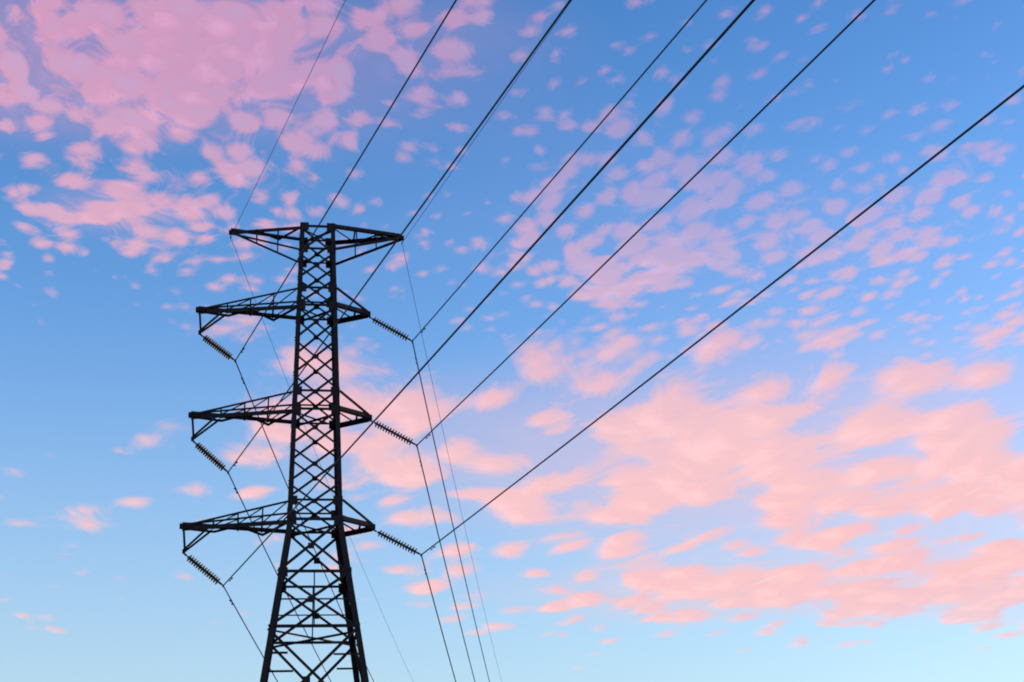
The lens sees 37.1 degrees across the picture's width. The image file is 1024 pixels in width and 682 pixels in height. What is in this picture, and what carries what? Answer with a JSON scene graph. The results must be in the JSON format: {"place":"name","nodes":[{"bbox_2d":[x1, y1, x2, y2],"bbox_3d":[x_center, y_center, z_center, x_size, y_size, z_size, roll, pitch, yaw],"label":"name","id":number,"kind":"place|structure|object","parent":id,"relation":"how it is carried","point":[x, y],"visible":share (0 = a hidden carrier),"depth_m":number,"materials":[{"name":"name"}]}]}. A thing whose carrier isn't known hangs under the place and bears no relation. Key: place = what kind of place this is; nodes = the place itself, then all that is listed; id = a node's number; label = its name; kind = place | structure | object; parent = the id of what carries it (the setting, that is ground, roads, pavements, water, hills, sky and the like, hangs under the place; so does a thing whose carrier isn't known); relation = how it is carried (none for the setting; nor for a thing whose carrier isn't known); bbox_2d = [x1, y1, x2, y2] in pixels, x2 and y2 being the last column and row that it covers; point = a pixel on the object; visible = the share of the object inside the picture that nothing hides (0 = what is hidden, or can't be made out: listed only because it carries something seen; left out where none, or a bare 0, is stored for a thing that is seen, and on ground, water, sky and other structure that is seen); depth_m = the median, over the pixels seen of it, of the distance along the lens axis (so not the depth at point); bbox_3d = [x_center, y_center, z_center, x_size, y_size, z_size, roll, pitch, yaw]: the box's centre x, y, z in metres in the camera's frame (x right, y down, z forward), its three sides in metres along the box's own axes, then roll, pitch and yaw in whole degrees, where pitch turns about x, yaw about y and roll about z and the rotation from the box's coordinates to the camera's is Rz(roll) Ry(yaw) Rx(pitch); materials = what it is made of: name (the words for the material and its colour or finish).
{"place":"outdoors","nodes":[
{"label":"outdoors","id":0,"kind":"place"},
{"bbox_2d":[187,317,416,584],"bbox_3d":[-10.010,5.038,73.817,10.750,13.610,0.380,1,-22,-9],"label":"tower insulators","id":1,"kind":"object","parent":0,"point":[216,347],"visible":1,"depth_m":72.90,"materials":[{"name":"grey ceramic"}]},
{"bbox_2d":[183,234,435,604],"bbox_3d":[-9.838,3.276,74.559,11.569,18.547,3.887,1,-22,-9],"label":"tower fittings","id":2,"kind":"object","parent":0,"point":[195,443],"visible":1,"depth_m":73.53,"materials":[{"name":"grey metal"}]},
{"bbox_2d":[0,0,1023,681],"label":"sky","id":3,"kind":"structure","parent":0,"point":[827,485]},
{"bbox_3d":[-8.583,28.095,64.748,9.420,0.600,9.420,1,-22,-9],"label":"footings","id":4,"kind":"object","parent":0,"visible":0},
{"bbox_2d":[179,222,403,681],"bbox_3d":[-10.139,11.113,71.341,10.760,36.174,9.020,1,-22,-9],"label":"tower","id":5,"kind":"structure","parent":4,"relation":"on","point":[339,535],"depth_m":73.37,"materials":[{"name":"metal"}]},
{"bbox_2d":[231,0,571,680],"bbox_3d":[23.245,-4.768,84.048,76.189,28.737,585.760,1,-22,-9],"label":"earth wires","id":6,"kind":"object","parent":5,"relation":"attached to","point":[408,273],"visible":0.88,"depth_m":78.02,"materials":[{"name":"black metal"}]},
{"bbox_2d":[223,0,1023,681],"bbox_3d":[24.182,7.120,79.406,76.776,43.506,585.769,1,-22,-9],"label":"conductors","id":7,"kind":"structure","parent":5,"relation":"attached to","point":[515,266],"depth_m":52.09,"materials":[{"name":"black metal"}]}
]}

